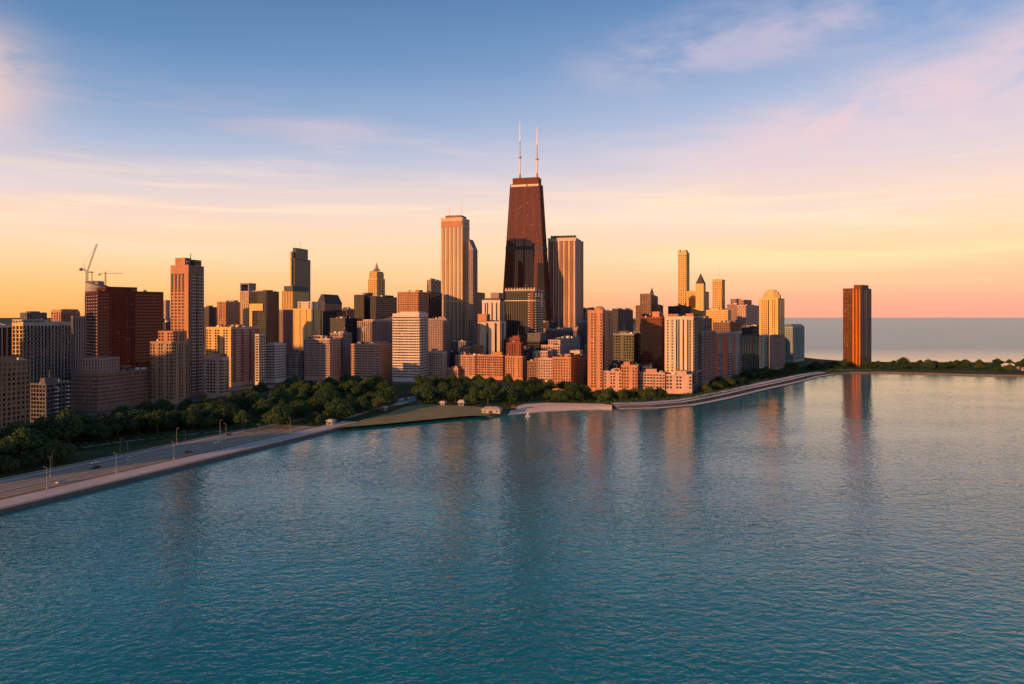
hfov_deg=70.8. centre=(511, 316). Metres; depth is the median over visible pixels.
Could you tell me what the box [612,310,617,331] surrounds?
window
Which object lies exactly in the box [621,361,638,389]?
apartment building
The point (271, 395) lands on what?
park tree
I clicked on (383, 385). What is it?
park tree
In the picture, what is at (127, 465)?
lane markings
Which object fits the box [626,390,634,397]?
park tree
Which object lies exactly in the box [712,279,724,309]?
office tower
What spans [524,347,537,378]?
city block
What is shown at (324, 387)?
park tree
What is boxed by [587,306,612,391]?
apartment tower
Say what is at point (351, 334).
window
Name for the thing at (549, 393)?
park tree
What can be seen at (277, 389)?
park tree
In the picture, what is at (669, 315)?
window
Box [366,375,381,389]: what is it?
park tree
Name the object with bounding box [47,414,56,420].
park tree
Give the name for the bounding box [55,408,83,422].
park tree
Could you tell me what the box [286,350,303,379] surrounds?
city block
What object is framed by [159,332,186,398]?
window
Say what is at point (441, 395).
park tree
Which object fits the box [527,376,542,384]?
park tree
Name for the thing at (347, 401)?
park tree
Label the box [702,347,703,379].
window
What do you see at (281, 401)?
park tree
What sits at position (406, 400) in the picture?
parking area
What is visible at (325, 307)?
window
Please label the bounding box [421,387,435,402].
park tree
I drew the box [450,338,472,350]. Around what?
podium block
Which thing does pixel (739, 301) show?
window
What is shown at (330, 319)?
window
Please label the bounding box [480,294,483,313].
window
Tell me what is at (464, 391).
park tree
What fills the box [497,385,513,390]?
park tree
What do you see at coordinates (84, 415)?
park tree
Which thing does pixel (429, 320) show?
window
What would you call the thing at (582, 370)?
apartment building
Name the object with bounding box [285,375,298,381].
park tree
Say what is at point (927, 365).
park tree
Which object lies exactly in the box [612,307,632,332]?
office tower
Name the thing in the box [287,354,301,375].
window
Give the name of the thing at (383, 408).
kiosk
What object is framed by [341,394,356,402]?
park tree
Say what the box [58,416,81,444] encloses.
park tree
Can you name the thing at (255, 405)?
park tree
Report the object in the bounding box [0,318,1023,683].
lake water
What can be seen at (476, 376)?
park tree
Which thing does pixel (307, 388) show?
park tree
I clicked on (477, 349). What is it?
apartment tower
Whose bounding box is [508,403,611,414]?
beach
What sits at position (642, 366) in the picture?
city block
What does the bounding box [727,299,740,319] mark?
office block
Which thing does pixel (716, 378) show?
park tree
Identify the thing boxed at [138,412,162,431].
park tree
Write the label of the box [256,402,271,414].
park tree
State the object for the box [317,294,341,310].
office tower
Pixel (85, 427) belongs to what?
park tree
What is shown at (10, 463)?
park tree
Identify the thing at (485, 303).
window
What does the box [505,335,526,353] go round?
office block
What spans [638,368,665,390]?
apartment building
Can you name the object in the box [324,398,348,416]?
park tree
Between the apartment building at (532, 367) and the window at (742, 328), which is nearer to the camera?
the apartment building at (532, 367)
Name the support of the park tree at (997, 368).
on the ground at (91, 453)
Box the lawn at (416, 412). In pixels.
[341,404,489,426]
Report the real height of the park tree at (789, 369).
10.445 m
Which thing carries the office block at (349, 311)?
on the street ground at (237, 389)
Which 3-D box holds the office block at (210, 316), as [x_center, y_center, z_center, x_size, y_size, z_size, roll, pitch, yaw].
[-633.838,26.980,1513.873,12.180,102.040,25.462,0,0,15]
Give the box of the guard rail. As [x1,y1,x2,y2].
[1,429,243,478]
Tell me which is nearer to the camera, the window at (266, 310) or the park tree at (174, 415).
the park tree at (174, 415)
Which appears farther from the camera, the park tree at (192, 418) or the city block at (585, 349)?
the city block at (585, 349)
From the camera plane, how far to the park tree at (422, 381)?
760.78 m
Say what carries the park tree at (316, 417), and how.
on the ground at (91, 453)
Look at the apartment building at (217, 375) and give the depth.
692.77 m
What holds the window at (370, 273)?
in the office tower at (376, 283)
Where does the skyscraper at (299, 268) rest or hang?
on the street ground at (237, 389)
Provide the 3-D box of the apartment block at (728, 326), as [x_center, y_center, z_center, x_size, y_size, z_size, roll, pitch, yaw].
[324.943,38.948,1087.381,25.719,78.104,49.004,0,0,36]
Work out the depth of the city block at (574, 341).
1052.67 m
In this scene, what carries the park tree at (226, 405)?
on the ground at (91, 453)
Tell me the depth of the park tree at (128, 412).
503.59 m
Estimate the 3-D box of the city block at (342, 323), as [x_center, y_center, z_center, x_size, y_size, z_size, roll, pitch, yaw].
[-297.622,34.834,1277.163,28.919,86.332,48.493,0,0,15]
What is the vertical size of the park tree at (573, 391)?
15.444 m
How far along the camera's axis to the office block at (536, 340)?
944.31 m
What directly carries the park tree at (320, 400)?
on the ground at (91, 453)
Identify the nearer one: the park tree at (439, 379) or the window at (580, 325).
the park tree at (439, 379)
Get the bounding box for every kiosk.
[379,406,387,410]
[457,400,465,405]
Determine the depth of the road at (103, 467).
382.86 m
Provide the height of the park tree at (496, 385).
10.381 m
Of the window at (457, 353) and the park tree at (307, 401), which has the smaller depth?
the park tree at (307, 401)
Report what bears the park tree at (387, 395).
on the ground at (91, 453)
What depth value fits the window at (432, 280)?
1526.18 m
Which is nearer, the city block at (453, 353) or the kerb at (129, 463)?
the kerb at (129, 463)
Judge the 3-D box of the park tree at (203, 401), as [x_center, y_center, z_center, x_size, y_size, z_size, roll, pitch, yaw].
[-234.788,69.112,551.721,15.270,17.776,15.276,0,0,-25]
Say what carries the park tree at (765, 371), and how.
on the ground at (91, 453)
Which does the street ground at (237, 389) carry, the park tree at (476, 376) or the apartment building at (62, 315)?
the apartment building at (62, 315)
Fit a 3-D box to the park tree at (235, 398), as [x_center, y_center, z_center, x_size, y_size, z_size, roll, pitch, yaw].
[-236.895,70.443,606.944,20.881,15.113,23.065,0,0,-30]
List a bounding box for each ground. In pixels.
[0,318,1023,479]
[7,324,704,422]
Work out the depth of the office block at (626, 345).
904.97 m
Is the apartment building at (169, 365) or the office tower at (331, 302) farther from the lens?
the office tower at (331, 302)
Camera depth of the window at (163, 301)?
1602.16 m
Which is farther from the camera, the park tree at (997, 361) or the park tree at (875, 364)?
the park tree at (997, 361)
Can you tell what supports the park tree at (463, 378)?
on the ground at (91, 453)
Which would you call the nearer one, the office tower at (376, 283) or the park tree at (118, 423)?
the park tree at (118, 423)
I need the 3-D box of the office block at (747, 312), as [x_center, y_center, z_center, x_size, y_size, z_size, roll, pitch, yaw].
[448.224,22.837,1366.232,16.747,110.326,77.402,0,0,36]
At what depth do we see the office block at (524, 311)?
1006.87 m
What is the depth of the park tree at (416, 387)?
710.17 m
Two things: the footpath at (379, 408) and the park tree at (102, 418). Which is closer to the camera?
the park tree at (102, 418)
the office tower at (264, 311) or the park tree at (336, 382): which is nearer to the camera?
the park tree at (336, 382)
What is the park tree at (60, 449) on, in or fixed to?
on the ground at (91, 453)
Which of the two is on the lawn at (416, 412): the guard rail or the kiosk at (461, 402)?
the kiosk at (461, 402)
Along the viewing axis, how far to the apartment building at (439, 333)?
988.90 m
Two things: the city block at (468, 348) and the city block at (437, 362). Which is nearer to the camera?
the city block at (437, 362)
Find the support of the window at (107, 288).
in the office tower at (125, 324)
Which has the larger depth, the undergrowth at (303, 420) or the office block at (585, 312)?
the office block at (585, 312)
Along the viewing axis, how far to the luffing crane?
1094.72 m
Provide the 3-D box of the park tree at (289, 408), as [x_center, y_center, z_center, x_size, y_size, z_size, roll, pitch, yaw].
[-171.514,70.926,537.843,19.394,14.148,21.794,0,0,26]
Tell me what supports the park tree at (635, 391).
on the ground at (91, 453)
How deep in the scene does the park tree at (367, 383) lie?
731.65 m
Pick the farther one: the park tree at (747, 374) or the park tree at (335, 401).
the park tree at (747, 374)
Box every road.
[0,426,311,496]
[0,429,281,490]
[0,432,250,485]
[600,369,880,402]
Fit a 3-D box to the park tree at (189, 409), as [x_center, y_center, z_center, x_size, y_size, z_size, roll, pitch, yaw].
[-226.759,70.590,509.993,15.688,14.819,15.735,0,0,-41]
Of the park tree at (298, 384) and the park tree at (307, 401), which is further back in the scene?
the park tree at (298, 384)
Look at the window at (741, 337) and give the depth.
953.43 m
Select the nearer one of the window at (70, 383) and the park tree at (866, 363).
the window at (70, 383)
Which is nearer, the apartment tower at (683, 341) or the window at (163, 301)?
the apartment tower at (683, 341)
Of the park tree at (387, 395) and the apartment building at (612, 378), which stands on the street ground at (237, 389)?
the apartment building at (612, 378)
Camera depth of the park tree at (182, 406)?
540.99 m
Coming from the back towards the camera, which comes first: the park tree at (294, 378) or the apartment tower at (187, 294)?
the park tree at (294, 378)
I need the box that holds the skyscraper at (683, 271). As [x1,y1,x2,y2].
[678,250,688,305]
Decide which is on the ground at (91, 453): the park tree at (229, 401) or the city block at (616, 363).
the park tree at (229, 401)
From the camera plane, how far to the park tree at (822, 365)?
1057.20 m
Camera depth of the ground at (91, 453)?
564.42 m
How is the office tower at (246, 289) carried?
on the street ground at (237, 389)
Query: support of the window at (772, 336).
in the building at (776, 352)
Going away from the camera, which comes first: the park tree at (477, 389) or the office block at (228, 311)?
the park tree at (477, 389)
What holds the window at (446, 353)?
in the city block at (437, 362)
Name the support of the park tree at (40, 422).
on the ground at (91, 453)
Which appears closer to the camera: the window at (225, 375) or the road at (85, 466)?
the road at (85, 466)
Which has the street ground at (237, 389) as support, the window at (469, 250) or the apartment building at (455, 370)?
the apartment building at (455, 370)
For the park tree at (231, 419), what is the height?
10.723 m
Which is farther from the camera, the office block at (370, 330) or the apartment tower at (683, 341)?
the office block at (370, 330)
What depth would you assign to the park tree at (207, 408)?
522.28 m
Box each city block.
[163,300,169,320]
[163,319,169,330]
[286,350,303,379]
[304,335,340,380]
[323,310,345,337]
[330,316,354,343]
[330,331,351,376]
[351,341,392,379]
[428,349,446,377]
[450,349,458,367]
[459,345,472,353]
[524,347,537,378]
[532,350,540,358]
[543,320,555,328]
[558,333,579,349]
[584,344,586,356]
[609,359,623,368]
[639,363,654,370]
[668,305,689,315]
[702,316,711,330]
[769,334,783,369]
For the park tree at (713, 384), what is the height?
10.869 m
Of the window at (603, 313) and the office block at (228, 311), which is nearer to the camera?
the window at (603, 313)
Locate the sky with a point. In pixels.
(806, 151)
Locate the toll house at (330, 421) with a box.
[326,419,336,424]
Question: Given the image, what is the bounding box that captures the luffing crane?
[79,244,97,282]
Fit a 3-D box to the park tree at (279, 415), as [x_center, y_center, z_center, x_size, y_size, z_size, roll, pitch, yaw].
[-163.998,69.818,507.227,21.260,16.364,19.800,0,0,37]
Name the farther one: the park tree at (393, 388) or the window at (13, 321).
the park tree at (393, 388)
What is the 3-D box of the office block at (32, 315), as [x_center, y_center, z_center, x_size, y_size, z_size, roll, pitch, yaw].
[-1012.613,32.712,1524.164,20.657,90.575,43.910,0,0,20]
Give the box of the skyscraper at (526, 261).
[503,141,550,319]
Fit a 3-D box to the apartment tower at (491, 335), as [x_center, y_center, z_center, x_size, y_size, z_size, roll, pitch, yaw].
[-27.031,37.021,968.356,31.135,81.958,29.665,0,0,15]
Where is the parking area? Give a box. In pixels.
[393,396,419,404]
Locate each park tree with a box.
[0,421,31,430]
[0,422,22,439]
[0,438,17,455]
[0,457,20,472]
[4,426,43,452]
[14,449,40,460]
[19,454,38,468]
[25,427,53,451]
[27,416,49,431]
[32,440,76,463]
[38,440,55,458]
[40,419,69,441]
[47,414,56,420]
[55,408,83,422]
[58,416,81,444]
[64,414,83,442]
[75,412,93,418]
[75,423,92,439]
[83,417,92,423]
[84,418,104,425]
[84,422,113,439]
[91,412,112,420]
[94,416,106,421]
[101,414,138,437]
[110,405,133,415]
[124,409,136,418]
[127,409,148,429]
[131,413,147,434]
[132,400,156,412]
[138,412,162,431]
[146,409,168,432]
[155,399,174,411]
[164,410,182,423]
[176,401,189,410]
[179,410,205,429]
[181,406,203,415]
[182,398,195,405]
[186,403,202,411]
[195,396,211,407]
[199,415,219,427]
[200,404,215,416]
[205,403,238,424]
[213,397,228,404]
[215,395,238,407]
[215,403,241,417]
[223,392,243,404]
[227,409,251,423]
[233,409,251,428]
[237,388,259,396]
[238,394,260,412]
[246,392,267,398]
[250,398,275,413]
[252,381,269,392]
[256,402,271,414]
[260,405,294,427]
[266,391,278,398]
[269,386,284,393]
[270,403,296,416]
[272,390,295,402]
[273,382,289,389]
[275,399,287,405]
[284,388,295,394]
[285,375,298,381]
[288,399,313,416]
[290,380,312,392]
[295,392,308,400]
[299,382,313,394]
[305,411,325,423]
[306,397,315,404]
[309,390,342,405]
[311,397,330,406]
[312,385,337,395]
[313,380,324,390]
[313,401,326,412]
[323,403,355,419]
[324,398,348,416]
[325,377,334,384]
[325,377,339,385]
[325,382,336,390]
[336,382,348,394]
[340,375,360,383]
[340,380,357,394]
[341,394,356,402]
[341,398,352,406]
[350,396,371,413]
[351,384,364,396]
[358,377,376,391]
[362,391,375,400]
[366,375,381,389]
[369,396,390,407]
[371,389,398,401]
[374,380,395,391]
[385,386,398,392]
[410,385,421,392]
[413,386,424,394]
[414,375,420,382]
[416,376,434,385]
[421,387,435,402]
[422,381,437,387]
[434,376,448,385]
[435,391,447,399]
[439,385,449,399]
[446,374,458,379]
[446,378,459,384]
[446,388,466,401]
[448,387,469,400]
[452,381,467,389]
[457,375,471,381]
[463,390,480,404]
[465,382,475,388]
[466,385,482,393]
[472,374,482,380]
[472,377,484,383]
[478,385,497,404]
[481,378,494,385]
[488,382,502,389]
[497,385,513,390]
[497,387,508,397]
[497,389,519,402]
[502,373,512,385]
[511,380,527,386]
[513,387,524,401]
[524,383,539,395]
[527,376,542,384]
[535,384,545,394]
[543,390,560,398]
[544,379,556,389]
[551,390,567,399]
[555,380,570,390]
[563,384,583,400]
[565,381,580,388]
[578,385,591,396]
[590,389,602,399]
[597,391,610,399]
[602,389,616,396]
[615,390,629,397]
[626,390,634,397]
[630,387,641,394]
[638,387,658,397]
[654,387,667,397]
[698,383,711,390]
[707,380,723,388]
[709,376,726,383]
[725,377,735,385]
[731,375,744,381]
[739,370,756,378]
[756,371,765,376]
[759,368,770,373]
[770,369,778,374]
[778,368,788,373]
[780,366,792,371]
[783,362,799,369]
[818,363,829,367]
[829,363,838,367]
[837,359,850,366]
[862,361,870,365]
[870,362,879,366]
[895,357,909,363]
[905,362,916,366]
[924,363,935,368]
[929,360,940,365]
[937,363,949,367]
[960,362,968,366]
[973,363,985,368]
[992,358,1003,363]
[994,365,1004,370]
[1002,363,1016,371]
[1015,363,1023,368]
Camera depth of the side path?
404.81 m
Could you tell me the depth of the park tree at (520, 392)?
659.71 m
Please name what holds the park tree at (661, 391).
on the ground at (91, 453)
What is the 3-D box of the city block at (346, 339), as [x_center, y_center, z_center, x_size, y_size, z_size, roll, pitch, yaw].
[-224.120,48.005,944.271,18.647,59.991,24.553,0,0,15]
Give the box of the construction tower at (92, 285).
[85,281,108,291]
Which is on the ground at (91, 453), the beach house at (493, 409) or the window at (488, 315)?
the beach house at (493, 409)
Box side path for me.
[0,424,275,481]
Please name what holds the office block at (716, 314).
on the street ground at (237, 389)
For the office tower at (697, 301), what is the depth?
1455.42 m
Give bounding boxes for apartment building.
[0,322,11,355]
[12,318,71,382]
[30,377,71,421]
[51,309,80,321]
[71,316,85,378]
[72,357,149,411]
[150,331,188,403]
[206,324,257,386]
[206,353,229,397]
[255,334,265,384]
[266,342,285,382]
[293,302,322,351]
[392,312,428,381]
[428,312,449,367]
[446,366,460,378]
[455,351,476,378]
[476,352,505,379]
[505,342,525,380]
[527,357,538,379]
[538,349,556,383]
[552,353,579,390]
[577,353,586,385]
[603,368,620,391]
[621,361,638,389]
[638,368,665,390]
[640,312,663,370]
[666,370,691,393]
[702,330,715,384]
[716,332,741,378]
[741,334,758,371]
[759,334,769,368]
[784,324,804,362]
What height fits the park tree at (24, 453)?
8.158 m
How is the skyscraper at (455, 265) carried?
on the street ground at (237, 389)
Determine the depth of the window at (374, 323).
1005.55 m
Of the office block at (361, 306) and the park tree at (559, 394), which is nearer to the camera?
the park tree at (559, 394)
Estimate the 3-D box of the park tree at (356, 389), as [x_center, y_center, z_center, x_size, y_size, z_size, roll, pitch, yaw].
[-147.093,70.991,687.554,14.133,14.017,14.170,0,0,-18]
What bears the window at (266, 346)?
in the apartment building at (275, 362)
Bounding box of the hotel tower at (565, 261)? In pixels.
[548,235,583,326]
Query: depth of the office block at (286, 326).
1058.78 m
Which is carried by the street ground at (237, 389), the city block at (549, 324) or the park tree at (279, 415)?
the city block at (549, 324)
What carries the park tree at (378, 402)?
on the ground at (91, 453)
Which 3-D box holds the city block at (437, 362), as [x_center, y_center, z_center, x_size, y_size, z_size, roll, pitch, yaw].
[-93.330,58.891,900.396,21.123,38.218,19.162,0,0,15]
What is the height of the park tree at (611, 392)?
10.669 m
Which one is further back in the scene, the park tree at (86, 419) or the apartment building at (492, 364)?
the apartment building at (492, 364)
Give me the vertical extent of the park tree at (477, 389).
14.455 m
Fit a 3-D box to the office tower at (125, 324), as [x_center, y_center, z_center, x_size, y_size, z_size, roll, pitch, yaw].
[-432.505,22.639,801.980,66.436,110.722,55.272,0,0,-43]
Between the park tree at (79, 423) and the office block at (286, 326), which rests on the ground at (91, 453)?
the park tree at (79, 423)
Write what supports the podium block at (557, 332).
on the street ground at (237, 389)
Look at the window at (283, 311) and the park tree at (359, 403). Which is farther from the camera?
the window at (283, 311)
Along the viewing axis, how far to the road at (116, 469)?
380.26 m
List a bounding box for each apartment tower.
[170,254,203,396]
[473,344,482,353]
[477,314,505,353]
[482,293,504,320]
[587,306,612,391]
[664,314,702,391]
[759,290,783,334]
[843,285,870,366]
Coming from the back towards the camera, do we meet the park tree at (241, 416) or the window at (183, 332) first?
the window at (183, 332)
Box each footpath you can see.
[15,431,219,459]
[343,397,433,418]
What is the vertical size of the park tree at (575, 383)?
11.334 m
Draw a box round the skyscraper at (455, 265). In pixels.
[441,206,469,340]
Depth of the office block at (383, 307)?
1285.87 m
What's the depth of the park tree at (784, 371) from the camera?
964.55 m
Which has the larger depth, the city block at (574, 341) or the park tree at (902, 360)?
the park tree at (902, 360)
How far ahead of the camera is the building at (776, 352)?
1062.68 m
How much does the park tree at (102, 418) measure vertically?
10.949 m
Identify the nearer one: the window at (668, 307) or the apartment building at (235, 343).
the apartment building at (235, 343)
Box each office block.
[20,311,46,319]
[204,306,216,353]
[217,300,239,326]
[279,310,292,351]
[341,307,353,317]
[354,293,372,342]
[357,319,392,342]
[370,295,396,318]
[429,292,441,317]
[478,292,484,313]
[505,288,543,337]
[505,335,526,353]
[527,332,546,349]
[541,338,571,354]
[578,320,586,353]
[583,307,593,319]
[613,331,639,363]
[706,308,730,329]
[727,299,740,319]
[737,300,758,325]
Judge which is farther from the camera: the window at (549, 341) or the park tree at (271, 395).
the window at (549, 341)
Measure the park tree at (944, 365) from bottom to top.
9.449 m
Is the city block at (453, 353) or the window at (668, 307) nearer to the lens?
the city block at (453, 353)
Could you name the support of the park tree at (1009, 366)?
on the ground at (91, 453)
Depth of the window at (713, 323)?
1069.62 m
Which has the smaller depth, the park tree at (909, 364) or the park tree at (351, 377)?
the park tree at (351, 377)
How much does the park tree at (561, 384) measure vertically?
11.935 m
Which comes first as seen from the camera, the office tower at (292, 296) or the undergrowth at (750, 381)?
the undergrowth at (750, 381)
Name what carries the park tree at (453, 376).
on the ground at (91, 453)
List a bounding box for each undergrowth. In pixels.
[14,427,225,457]
[227,388,390,426]
[417,389,596,405]
[596,366,845,403]
[831,362,1023,370]
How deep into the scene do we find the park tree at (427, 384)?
738.79 m
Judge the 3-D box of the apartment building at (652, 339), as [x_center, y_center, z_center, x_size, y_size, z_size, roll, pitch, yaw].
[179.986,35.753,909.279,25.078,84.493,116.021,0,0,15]
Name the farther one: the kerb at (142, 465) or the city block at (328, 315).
the city block at (328, 315)
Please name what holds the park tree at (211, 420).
on the ground at (91, 453)
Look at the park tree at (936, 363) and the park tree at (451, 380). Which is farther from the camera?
the park tree at (936, 363)
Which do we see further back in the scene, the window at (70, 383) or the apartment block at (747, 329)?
the apartment block at (747, 329)
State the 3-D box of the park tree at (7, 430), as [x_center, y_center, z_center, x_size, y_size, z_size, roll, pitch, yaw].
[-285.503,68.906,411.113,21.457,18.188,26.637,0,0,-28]
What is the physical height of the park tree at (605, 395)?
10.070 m
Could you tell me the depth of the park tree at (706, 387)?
742.64 m
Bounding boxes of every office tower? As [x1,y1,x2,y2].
[84,287,162,367]
[240,283,255,325]
[249,290,278,343]
[282,286,308,309]
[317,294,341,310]
[368,263,384,295]
[397,290,428,317]
[427,278,440,292]
[469,239,477,344]
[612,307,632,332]
[636,288,662,331]
[686,273,708,316]
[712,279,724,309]
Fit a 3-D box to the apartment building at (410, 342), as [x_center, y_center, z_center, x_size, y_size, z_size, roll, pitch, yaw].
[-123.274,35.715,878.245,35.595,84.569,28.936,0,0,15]
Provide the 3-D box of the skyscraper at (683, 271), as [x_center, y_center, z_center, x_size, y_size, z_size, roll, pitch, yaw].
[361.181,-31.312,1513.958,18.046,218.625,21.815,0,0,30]
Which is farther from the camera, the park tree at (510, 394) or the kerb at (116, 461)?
the park tree at (510, 394)
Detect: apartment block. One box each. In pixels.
[0,355,29,428]
[713,320,740,332]
[741,324,758,334]
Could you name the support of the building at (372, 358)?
on the street ground at (237, 389)
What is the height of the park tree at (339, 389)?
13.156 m
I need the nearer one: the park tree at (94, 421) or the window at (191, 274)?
the park tree at (94, 421)
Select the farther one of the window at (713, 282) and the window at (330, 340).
the window at (713, 282)
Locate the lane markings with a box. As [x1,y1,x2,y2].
[0,426,312,497]
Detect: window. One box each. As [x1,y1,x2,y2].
[0,328,10,355]
[13,321,69,382]
[31,383,70,419]
[52,310,78,321]
[73,359,149,404]
[74,318,84,372]
[85,288,162,367]
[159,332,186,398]
[163,301,169,320]
[191,274,200,390]
[204,308,216,351]
[207,330,253,381]
[217,303,225,324]
[222,375,227,392]
[242,292,249,324]
[250,292,278,343]
[256,336,264,380]
[266,346,284,377]
[283,311,288,351]
[284,291,308,309]
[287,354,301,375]
[292,248,307,286]
[305,340,332,375]
[322,304,341,309]
[324,312,345,334]
[330,319,352,343]
[331,334,351,372]
[352,345,392,376]
[354,295,367,342]
[358,320,392,342]
[370,273,384,295]
[370,297,396,318]
[393,312,427,377]
[398,291,428,317]
[428,353,446,375]
[429,293,441,316]
[429,320,449,366]
[432,280,438,292]
[444,227,460,338]
[450,353,457,366]
[451,342,465,350]
[469,250,476,344]
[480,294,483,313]
[485,303,504,320]
[486,315,502,353]
[503,185,550,319]
[505,292,542,337]
[507,344,524,375]
[527,342,545,348]
[542,341,559,354]
[543,331,576,343]
[551,241,579,326]
[578,323,583,353]
[603,313,603,370]
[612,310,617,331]
[613,355,633,363]
[636,296,657,330]
[641,349,661,369]
[668,307,686,315]
[669,315,700,382]
[679,255,688,305]
[688,292,705,315]
[689,295,695,307]
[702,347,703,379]
[713,282,721,309]
[713,323,740,331]
[719,362,740,376]
[737,301,757,325]
[741,327,751,334]
[741,337,758,370]
[762,300,783,333]
[769,336,783,366]
[784,328,798,359]
[843,289,870,363]
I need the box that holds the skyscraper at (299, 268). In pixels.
[290,245,309,301]
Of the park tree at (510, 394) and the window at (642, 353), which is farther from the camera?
the window at (642, 353)
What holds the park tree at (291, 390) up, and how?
on the ground at (91, 453)
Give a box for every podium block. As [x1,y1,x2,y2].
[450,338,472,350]
[543,326,581,349]
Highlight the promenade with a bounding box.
[0,421,355,513]
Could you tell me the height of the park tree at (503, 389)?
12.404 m
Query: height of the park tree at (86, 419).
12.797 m
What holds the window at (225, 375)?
in the apartment building at (217, 375)
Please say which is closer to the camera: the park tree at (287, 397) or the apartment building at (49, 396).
the apartment building at (49, 396)
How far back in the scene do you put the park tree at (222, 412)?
515.54 m
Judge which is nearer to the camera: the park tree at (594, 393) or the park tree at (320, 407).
the park tree at (320, 407)
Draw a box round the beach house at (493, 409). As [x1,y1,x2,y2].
[481,406,502,413]
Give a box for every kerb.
[0,426,313,497]
[0,429,283,491]
[2,431,252,485]
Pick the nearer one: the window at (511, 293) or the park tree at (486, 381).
the park tree at (486, 381)
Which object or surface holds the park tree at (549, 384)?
on the ground at (91, 453)
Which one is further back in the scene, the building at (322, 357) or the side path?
the building at (322, 357)
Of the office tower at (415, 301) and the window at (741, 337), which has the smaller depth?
the window at (741, 337)
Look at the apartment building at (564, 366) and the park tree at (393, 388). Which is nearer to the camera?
the park tree at (393, 388)
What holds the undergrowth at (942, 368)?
on the ground at (91, 453)
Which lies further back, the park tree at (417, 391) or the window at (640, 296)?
the window at (640, 296)
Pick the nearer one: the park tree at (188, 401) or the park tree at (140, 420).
the park tree at (140, 420)
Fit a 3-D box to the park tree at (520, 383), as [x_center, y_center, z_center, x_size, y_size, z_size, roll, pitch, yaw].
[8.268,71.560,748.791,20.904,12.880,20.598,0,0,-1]
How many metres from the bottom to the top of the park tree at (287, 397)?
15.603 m
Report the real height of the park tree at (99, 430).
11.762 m
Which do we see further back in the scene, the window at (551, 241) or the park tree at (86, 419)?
the window at (551, 241)
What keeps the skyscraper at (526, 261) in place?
on the street ground at (237, 389)
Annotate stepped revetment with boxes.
[611,372,835,409]
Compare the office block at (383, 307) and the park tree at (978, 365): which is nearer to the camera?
the park tree at (978, 365)
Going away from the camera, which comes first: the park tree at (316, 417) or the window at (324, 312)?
the park tree at (316, 417)
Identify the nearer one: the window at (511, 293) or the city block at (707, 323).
the window at (511, 293)
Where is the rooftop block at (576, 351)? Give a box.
[570,349,582,353]
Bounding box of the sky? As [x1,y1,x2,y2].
[0,0,1023,317]
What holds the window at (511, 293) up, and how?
in the office block at (524, 311)
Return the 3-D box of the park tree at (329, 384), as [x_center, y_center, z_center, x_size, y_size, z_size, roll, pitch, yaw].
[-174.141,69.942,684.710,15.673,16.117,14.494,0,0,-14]
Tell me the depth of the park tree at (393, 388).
702.34 m
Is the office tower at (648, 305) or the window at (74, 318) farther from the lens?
the office tower at (648, 305)
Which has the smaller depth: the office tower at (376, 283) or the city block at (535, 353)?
the city block at (535, 353)
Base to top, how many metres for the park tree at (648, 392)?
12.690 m
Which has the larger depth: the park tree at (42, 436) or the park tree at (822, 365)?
the park tree at (822, 365)
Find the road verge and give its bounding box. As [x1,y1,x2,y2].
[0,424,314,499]
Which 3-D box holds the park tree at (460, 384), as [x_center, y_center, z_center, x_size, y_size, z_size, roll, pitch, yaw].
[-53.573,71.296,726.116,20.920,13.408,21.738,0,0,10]
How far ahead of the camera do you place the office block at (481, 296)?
1355.70 m
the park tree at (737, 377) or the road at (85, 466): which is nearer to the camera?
the road at (85, 466)

